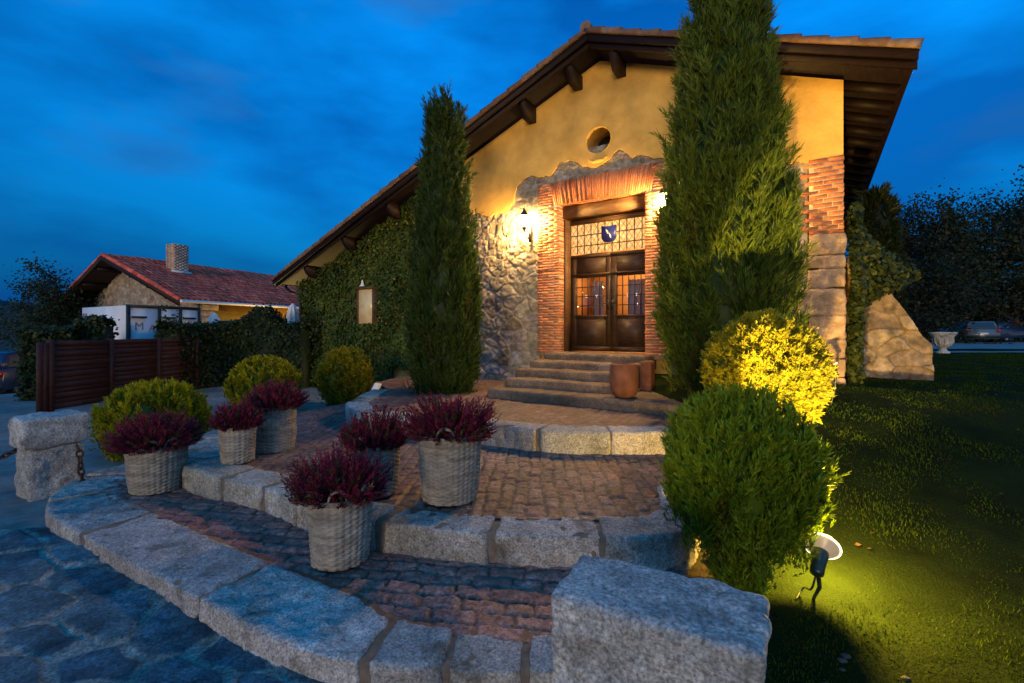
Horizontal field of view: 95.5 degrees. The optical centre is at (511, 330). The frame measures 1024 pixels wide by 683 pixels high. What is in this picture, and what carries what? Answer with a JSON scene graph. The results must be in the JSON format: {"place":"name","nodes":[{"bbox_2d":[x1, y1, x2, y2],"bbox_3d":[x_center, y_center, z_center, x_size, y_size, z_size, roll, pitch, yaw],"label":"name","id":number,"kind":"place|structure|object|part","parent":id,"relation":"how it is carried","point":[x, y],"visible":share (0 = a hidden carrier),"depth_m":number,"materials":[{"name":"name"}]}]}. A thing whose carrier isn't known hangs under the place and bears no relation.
{"place":"outdoors","nodes":[
{"label":"outdoors","id":0,"kind":"place"},
{"bbox_2d":[0,300,62,338],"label":"hills","id":1,"kind":"structure","parent":0,"point":[8,314],"depth_m":159.85,"materials":[{"name":"green plant"}]},
{"bbox_2d":[75,444,85,481],"bbox_3d":[-4.623,1.448,4.971,0.104,0.474,0.077,0,0,-11],"label":"chain","id":2,"kind":"object","parent":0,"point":[80,460],"visible":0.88,"depth_m":4.96,"materials":[{"name":"metal"}]},
{"bbox_2d":[0,527,325,682],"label":"stone path","id":3,"kind":"structure","parent":0,"point":[71,612],"depth_m":2.67,"materials":[{"name":"grey stone"}]},
{"bbox_2d":[105,474,686,643],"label":"terrace","id":4,"kind":"structure","parent":0,"point":[503,601],"depth_m":3.06,"materials":[{"name":"brown brick"}]},
{"bbox_2d":[124,438,188,495],"bbox_3d":[-3.600,1.329,4.720,0.538,0.532,0.533,0,0,-24],"label":"wicker basket","id":5,"kind":"object","parent":4,"relation":"on","point":[156,472],"visible":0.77,"depth_m":4.52,"materials":[{"name":"beige wicker"}]},
{"bbox_2d":[98,407,207,455],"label":"heather plant","id":6,"kind":"object","parent":5,"relation":"in","point":[134,436],"visible":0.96,"depth_m":4.55,"materials":[{"name":"purple plant"}]},
{"bbox_2d":[306,483,373,571],"bbox_3d":[-1.200,1.319,3.260,0.451,0.552,0.447,0,0,-41],"label":"wicker basket","id":7,"kind":"object","parent":4,"relation":"on","point":[340,539],"visible":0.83,"depth_m":3.08,"materials":[{"name":"beige wicker"}]},
{"bbox_2d":[279,438,393,509],"bbox_3d":[-1.224,0.979,3.255,0.746,0.429,0.746,0,0,0],"label":"heather plant","id":8,"kind":"object","parent":7,"relation":"in","point":[318,485],"visible":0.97,"depth_m":3.12,"materials":[{"name":"purple plant"}]},
{"bbox_2d":[243,403,666,520],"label":"terrace","id":9,"kind":"structure","parent":0,"point":[517,483],"depth_m":4.42,"materials":[{"name":"brown brick"}]},
{"bbox_2d":[218,420,256,464],"bbox_3d":[-2.931,1.154,4.970,0.370,0.472,0.372,0,0,9],"label":"wicker basket","id":10,"kind":"object","parent":9,"relation":"on","point":[237,446],"visible":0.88,"depth_m":4.83,"materials":[{"name":"beige wicker"}]},
{"bbox_2d":[208,400,265,432],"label":"heather plant","id":11,"kind":"object","parent":10,"relation":"in","point":[245,417],"visible":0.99,"depth_m":4.86,"materials":[{"name":"purple plant"}]},
{"bbox_2d":[254,402,296,453],"bbox_3d":[-2.800,1.089,5.480,0.491,0.602,0.487,0,0,-11],"label":"wicker basket","id":12,"kind":"object","parent":9,"relation":"on","point":[276,431],"visible":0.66,"depth_m":5.29,"materials":[{"name":"beige wicker"}]},
{"bbox_2d":[241,377,309,411],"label":"heather plant","id":13,"kind":"object","parent":12,"relation":"in","point":[276,397],"visible":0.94,"depth_m":5.37,"materials":[{"name":"purple plant"}]},
{"bbox_2d":[350,435,399,497],"bbox_3d":[-1.180,1.134,4.020,0.424,0.512,0.428,0,0,40],"label":"wicker basket","id":14,"kind":"object","parent":9,"relation":"on","point":[392,457],"visible":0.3,"depth_m":3.90,"materials":[{"name":"grey wicker"}]},
{"bbox_2d":[335,403,409,454],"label":"heather plant","id":15,"kind":"object","parent":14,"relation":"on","point":[381,433],"visible":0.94,"depth_m":3.91,"materials":[{"name":"purple plant"}]},
{"bbox_2d":[418,428,481,506],"bbox_3d":[-0.518,1.074,3.900,0.550,0.631,0.554,0,0,27],"label":"wicker basket","id":16,"kind":"object","parent":9,"relation":"on","point":[449,473],"visible":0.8,"depth_m":3.68,"materials":[{"name":"beige wicker"}]},
{"bbox_2d":[400,391,501,445],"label":"heather plant","id":17,"kind":"object","parent":16,"relation":"in","point":[467,421],"visible":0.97,"depth_m":3.72,"materials":[{"name":"purple plant"}]},
{"bbox_2d":[0,336,1023,672],"bbox_3d":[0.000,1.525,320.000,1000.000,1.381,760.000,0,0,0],"label":"ground","id":18,"kind":"structure","parent":0,"point":[16,512],"depth_m":6.32,"materials":[{"name":"grey stone"}]},
{"bbox_2d":[0,351,21,393],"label":"parked car","id":19,"kind":"object","parent":18,"relation":"on","point":[8,373],"visible":0.39,"depth_m":15.39,"materials":[{"name":"blue paint"}]},
{"bbox_3d":[-17.128,1.020,16.478,0.123,0.340,2.580,0,0,-22],"label":"side window","id":20,"kind":"part","parent":19,"relation":"part of","materials":[{"name":"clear glass"}]},
{"bbox_2d":[0,287,69,335],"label":"tree","id":21,"kind":"object","parent":18,"relation":"on","point":[14,319],"depth_m":23.58,"materials":[{"name":"green plant"}]},
{"bbox_2d":[12,322,83,400],"bbox_3d":[-11.958,0.900,12.075,1.194,2.248,1.177,0,0,-26],"label":"hedge","id":22,"kind":"object","parent":18,"relation":"on","point":[29,337],"visible":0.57,"depth_m":11.60,"materials":[{"name":"green plant"}]},
{"bbox_2d":[8,409,88,501],"bbox_3d":[-4.988,1.341,5.020,0.503,0.909,0.563,0,0,32],"label":"stone post","id":23,"kind":"object","parent":18,"relation":"on","point":[44,443],"visible":0.87,"depth_m":4.87,"materials":[{"name":"stone"}]},
{"bbox_2d":[0,448,16,459],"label":"chain","id":24,"kind":"object","parent":23,"relation":"hanging from","point":[9,453],"visible":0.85,"depth_m":4.95,"materials":[{"name":"metal"}]},
{"bbox_2d":[0,251,108,350],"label":"tree","id":25,"kind":"object","parent":18,"relation":"on","point":[49,292],"visible":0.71,"depth_m":20.61,"materials":[{"name":"green plant"}]},
{"bbox_2d":[70,314,119,339],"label":"hedge","id":26,"kind":"object","parent":18,"relation":"on","point":[96,327],"visible":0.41,"depth_m":12.58,"materials":[{"name":"green plant"}]},
{"bbox_2d":[36,337,198,411],"bbox_3d":[-9.674,1.070,11.846,0.107,1.767,4.429,0,0,5],"label":"wooden fence","id":27,"kind":"object","parent":18,"relation":"on","point":[71,373],"visible":0.88,"depth_m":10.98,"materials":[{"name":"brown wood"}]},
{"bbox_2d":[82,304,200,338],"bbox_3d":[-12.528,0.475,15.777,3.532,2.550,2.192,0,0,29],"label":"kiosk","id":28,"kind":"object","parent":18,"relation":"on","point":[136,322],"visible":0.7,"depth_m":14.50,"materials":[{"name":"white paint"}]},
{"bbox_2d":[86,376,214,463],"bbox_3d":[-5.127,1.319,6.666,1.476,1.354,1.531,0,0,0],"label":"thuja shrub","id":29,"kind":"object","parent":18,"relation":"on","point":[145,397],"visible":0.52,"depth_m":6.33,"materials":[{"name":"green plant"}]},
{"bbox_2d":[47,243,306,322],"bbox_3d":[-13.969,-0.820,28.040,9.924,6.340,17.650,0,0,23],"label":"farmhouse","id":30,"kind":"object","parent":18,"relation":"on","point":[176,278],"visible":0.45,"depth_m":21.06,"materials":[{"name":"red tile"}]},
{"bbox_2d":[206,313,219,328],"bbox_3d":[-11.014,0.540,17.200,0.632,2.420,0.632,0,0,-22],"label":"parasol","id":31,"kind":"object","parent":18,"relation":"on","point":[213,316],"visible":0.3,"depth_m":17.10,"materials":[{"name":"fabric"}]},
{"bbox_2d":[153,304,324,389],"bbox_3d":[-8.293,0.581,14.632,4.809,2.917,2.093,0,0,-12],"label":"hedge","id":32,"kind":"object","parent":18,"relation":"on","point":[225,348],"visible":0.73,"depth_m":14.45,"materials":[{"name":"green plant"}]},
{"bbox_2d":[222,354,302,408],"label":"thuja shrub","id":33,"kind":"object","parent":18,"relation":"on","point":[247,374],"visible":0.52,"depth_m":9.59,"materials":[{"name":"green plant"}]},
{"bbox_2d":[286,303,298,322],"bbox_3d":[-7.922,0.380,16.800,0.632,2.740,0.632,0,0,22],"label":"parasol","id":34,"kind":"object","parent":18,"relation":"on","point":[292,314],"visible":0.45,"depth_m":16.66,"materials":[{"name":"fabric"}]},
{"bbox_2d":[45,464,554,682],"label":"stone kerb","id":35,"kind":"structure","parent":18,"relation":"on","point":[295,620],"depth_m":2.67,"materials":[{"name":"stone"}]},
{"bbox_2d":[315,345,374,407],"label":"thuja shrub","id":36,"kind":"object","parent":18,"relation":"on","point":[343,374],"visible":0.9,"depth_m":10.23,"materials":[{"name":"green plant"}]},
{"bbox_2d":[181,430,700,575],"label":"stone kerb","id":37,"kind":"structure","parent":18,"relation":"on","point":[653,540],"depth_m":3.33,"materials":[{"name":"stone"}]},
{"bbox_2d":[399,79,487,394],"bbox_3d":[-1.342,-1.507,9.011,1.749,6.437,1.757,0,0,0],"label":"cypress tree","id":38,"kind":"object","parent":18,"relation":"on","point":[443,325],"visible":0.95,"depth_m":8.60,"materials":[{"name":"green plant"}]},
{"bbox_2d":[345,389,670,455],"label":"stone kerb","id":39,"kind":"structure","parent":18,"relation":"on","point":[580,440],"depth_m":5.38,"materials":[{"name":"stone"}]},
{"bbox_2d":[271,20,933,388],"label":"stone house","id":40,"kind":"structure","parent":18,"relation":"on","point":[564,146],"depth_m":9.58,"materials":[{"name":"paint"}]},
{"bbox_2d":[295,196,420,388],"bbox_3d":[-3.996,-1.118,13.134,6.785,5.953,0.416,0,0,33],"label":"ivy","id":41,"kind":"object","parent":40,"relation":"attached to","point":[329,289],"visible":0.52,"depth_m":13.14,"materials":[{"name":"green plant"}]},
{"bbox_2d":[355,280,377,325],"bbox_3d":[-4.199,-0.800,13.465,0.770,1.320,0.520,0,0,33],"label":"window","id":42,"kind":"structure","parent":40,"relation":"in","point":[365,296],"depth_m":13.44,"materials":[{"name":"beige glass"}]},
{"bbox_2d":[518,206,530,241],"bbox_3d":[0.299,-2.345,10.173,0.250,0.750,0.375,0,0,33],"label":"wall lantern","id":43,"kind":"object","parent":40,"relation":"attached to","point":[524,215],"depth_m":10.08,"materials":[{"name":"white glass"}]},
{"bbox_2d":[571,252,610,350],"bbox_3d":[1.683,-0.607,10.044,0.910,2.085,0.141,0,0,33],"label":"door","id":44,"kind":"structure","parent":40,"relation":"in","point":[588,332],"depth_m":10.04,"materials":[{"name":"brown wood"}]},
{"bbox_2d":[585,126,610,163],"bbox_3d":[1.890,-3.800,9.689,0.568,0.759,0.600,0,0,33],"label":"round window","id":45,"kind":"structure","parent":40,"relation":"in","point":[599,135],"depth_m":9.69,"materials":[{"name":"paint"}]},
{"bbox_2d":[571,216,644,254],"bbox_3d":[2.031,-2.000,9.821,1.766,0.643,0.097,0,0,33],"label":"transom window","id":46,"kind":"structure","parent":40,"relation":"in","point":[624,234],"depth_m":9.80,"materials":[{"name":"beige glass"}]},
{"bbox_2d":[610,249,644,351],"bbox_3d":[2.416,-0.607,9.567,0.820,2.085,0.141,0,0,33],"label":"door","id":47,"kind":"structure","parent":40,"relation":"in","point":[627,330],"depth_m":9.60,"materials":[{"name":"brown wood"}]},
{"bbox_2d":[657,183,664,206],"bbox_3d":[2.805,-2.335,8.541,0.250,0.750,0.375,0,0,33],"label":"wall lantern","id":48,"kind":"object","parent":40,"relation":"attached to","point":[659,195],"depth_m":8.45,"materials":[{"name":"white glass"}]},
{"bbox_2d":[844,201,921,384],"bbox_3d":[6.045,-0.467,7.544,1.103,3.149,1.486,0,0,33],"label":"climbing shrub","id":49,"kind":"object","parent":40,"relation":"attached to","point":[870,259],"visible":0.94,"depth_m":7.37,"materials":[{"name":"green plant"}]},
{"bbox_2d":[551,555,771,682],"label":"stone post","id":50,"kind":"object","parent":18,"relation":"on","point":[617,621],"visible":1,"depth_m":1.58,"materials":[{"name":"stone"}]},
{"bbox_2d":[648,0,819,398],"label":"cypress tree","id":51,"kind":"object","parent":18,"relation":"on","point":[729,219],"visible":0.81,"depth_m":6.14,"materials":[{"name":"green plant"}]},
{"bbox_2d":[656,375,850,609],"bbox_3d":[1.495,1.172,3.046,1.098,1.784,1.090,0,0,0],"label":"thuja shrub","id":52,"kind":"object","parent":18,"relation":"on","point":[747,486],"visible":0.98,"depth_m":2.77,"materials":[{"name":"green plant"}]},
{"bbox_2d":[845,210,987,338],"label":"tree","id":53,"kind":"object","parent":18,"relation":"on","point":[915,258],"depth_m":46.69,"materials":[{"name":"green plant"}]},
{"bbox_2d":[845,178,1011,325],"bbox_3d":[31.855,-5.202,38.414,12.126,12.735,12.156,0,0,41],"label":"tree","id":54,"kind":"object","parent":18,"relation":"on","point":[932,238],"visible":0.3,"depth_m":35.19,"materials":[{"name":"green plant"}]},
{"bbox_2d":[901,231,1012,343],"bbox_3d":[27.407,-2.128,30.987,8.842,7.836,8.013,0,0,-31],"label":"tree","id":55,"kind":"object","parent":18,"relation":"on","point":[931,311],"visible":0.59,"depth_m":29.42,"materials":[{"name":"green plant"}]},
{"bbox_2d":[908,193,1023,340],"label":"tree","id":56,"kind":"object","parent":18,"relation":"on","point":[992,240],"visible":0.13,"depth_m":37.13,"materials":[{"name":"green plant"}]},
{"bbox_2d":[949,165,1023,327],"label":"tree","id":57,"kind":"object","parent":18,"relation":"on","point":[1015,211],"visible":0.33,"depth_m":39.18,"materials":[{"name":"green plant"}]},
{"bbox_2d":[961,248,1023,341],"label":"tree","id":58,"kind":"object","parent":18,"relation":"on","point":[1018,288],"visible":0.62,"depth_m":35.13,"materials":[{"name":"green plant"}]},
{"bbox_2d":[974,322,1023,341],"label":"parked car","id":59,"kind":"object","parent":18,"relation":"on","point":[1011,330],"visible":0.41,"depth_m":34.17,"materials":[{"name":"blue paint"}]},
{"bbox_3d":[36.880,-0.370,34.333,2.580,0.340,0.123,0,0,-20],"label":"side window","id":60,"kind":"part","parent":59,"relation":"part of","materials":[{"name":"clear glass"}]},
{"bbox_2d":[0,0,1023,331],"label":"sky","id":61,"kind":"structure","parent":0,"point":[240,134],"materials":[{"name":"blue"}]},
{"bbox_2d":[367,375,677,426],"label":"terrace","id":62,"kind":"structure","parent":0,"point":[399,395],"depth_m":6.89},
{"bbox_2d":[371,383,381,389],"bbox_3d":[-2.948,1.380,9.750,0.440,0.580,0.060,0,0,0],"label":"board","id":63,"kind":"object","parent":62,"relation":"on","point":[376,385],"visible":0.36,"depth_m":9.72,"materials":[{"name":"white paint"}]},
{"bbox_2d":[487,351,683,415],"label":"stone steps","id":64,"kind":"structure","parent":62,"relation":"on","point":[574,378],"depth_m":7.93,"materials":[{"name":"stone"}]},
{"bbox_2d":[609,363,638,397],"bbox_3d":[1.699,0.750,7.045,0.440,0.510,0.440,0,0,0],"label":"clay jar","id":65,"kind":"object","parent":64,"relation":"on","point":[624,380],"visible":1,"depth_m":6.87,"materials":[{"name":"ceramic"}]},
{"bbox_2d":[640,360,654,391],"bbox_3d":[2.280,0.755,7.825,0.199,0.504,0.245,0,0,33],"label":"clay planter","id":66,"kind":"object","parent":64,"relation":"on","point":[647,374],"visible":0.98,"depth_m":7.73,"materials":[{"name":"ceramic"}]},
{"bbox_2d":[652,349,1023,682],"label":"lawn","id":67,"kind":"structure","parent":0,"point":[933,584],"depth_m":3.52,"materials":[{"name":"green plant"}]},
{"bbox_2d":[696,307,838,425],"bbox_3d":[2.741,0.530,5.021,1.414,1.607,1.379,0,0,0],"label":"thuja shrub","id":68,"kind":"object","parent":67,"relation":"on","point":[773,348],"visible":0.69,"depth_m":4.65,"materials":[{"name":"yellow plant"}]},
{"bbox_2d":[795,532,841,599],"bbox_3d":[1.903,1.538,2.920,0.260,0.546,0.210,0,0,-28],"label":"garden spotlight","id":69,"kind":"object","parent":67,"relation":"on","point":[830,548],"visible":0.7,"depth_m":2.87,"materials":[{"name":"plastic"}]},
{"bbox_2d":[831,362,838,404],"bbox_3d":[4.232,0.751,6.200,0.202,0.666,0.154,0,0,0],"label":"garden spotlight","id":70,"kind":"object","parent":67,"relation":"on","point":[835,382],"visible":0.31,"depth_m":6.17,"materials":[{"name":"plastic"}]},
{"bbox_2d":[677,383,1018,548],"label":"fallen leaves","id":71,"kind":"object","parent":67,"relation":"on","point":[857,544],"visible":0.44,"depth_m":4.35,"materials":[{"name":"brown plant"}]},
{"bbox_2d":[821,653,910,682],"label":"fallen leaves","id":72,"kind":"object","parent":67,"relation":"on","point":[844,660],"visible":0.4,"depth_m":2.43,"materials":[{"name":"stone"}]},
{"bbox_2d":[844,180,913,313],"bbox_3d":[7.803,-1.006,9.918,1.269,4.406,1.277,0,0,-17],"label":"conifer tree","id":73,"kind":"object","parent":67,"relation":"on","point":[881,220],"visible":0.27,"depth_m":9.66,"materials":[{"name":"green plant"}]},
{"bbox_2d":[928,332,957,352],"bbox_3d":[15.752,0.431,17.000,0.800,0.770,0.800,0,0,0],"label":"stone urn","id":74,"kind":"object","parent":67,"relation":"on","point":[942,341],"visible":0.99,"depth_m":16.82,"materials":[{"name":"stone"}]},
{"bbox_2d":[931,342,1023,348],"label":"road","id":75,"kind":"structure","parent":0,"point":[1006,345],"depth_m":23.99,"materials":[{"name":"grey asphalt"}]},
{"bbox_2d":[946,321,1000,341],"bbox_3d":[33.109,0.070,33.578,1.784,1.460,4.390,0,0,28],"label":"parked car","id":76,"kind":"object","parent":75,"relation":"on","point":[991,330],"visible":0.56,"depth_m":31.84,"materials":[{"name":"silver paint"}]},
{"bbox_3d":[32.154,-0.370,33.406,0.123,0.340,2.950,0,0,28],"label":"side window","id":77,"kind":"part","parent":76,"relation":"part of","materials":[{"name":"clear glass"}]},
{"bbox_3d":[32.181,-0.397,31.831,1.302,0.349,0.137,0,0,28],"label":"rear window","id":78,"kind":"part","parent":76,"relation":"part of","materials":[{"name":"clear glass"}]},
{"bbox_2d":[933,351,1023,352],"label":"path","id":79,"kind":"structure","parent":0,"point":[982,351],"depth_m":17.82,"materials":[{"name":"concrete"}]}
]}

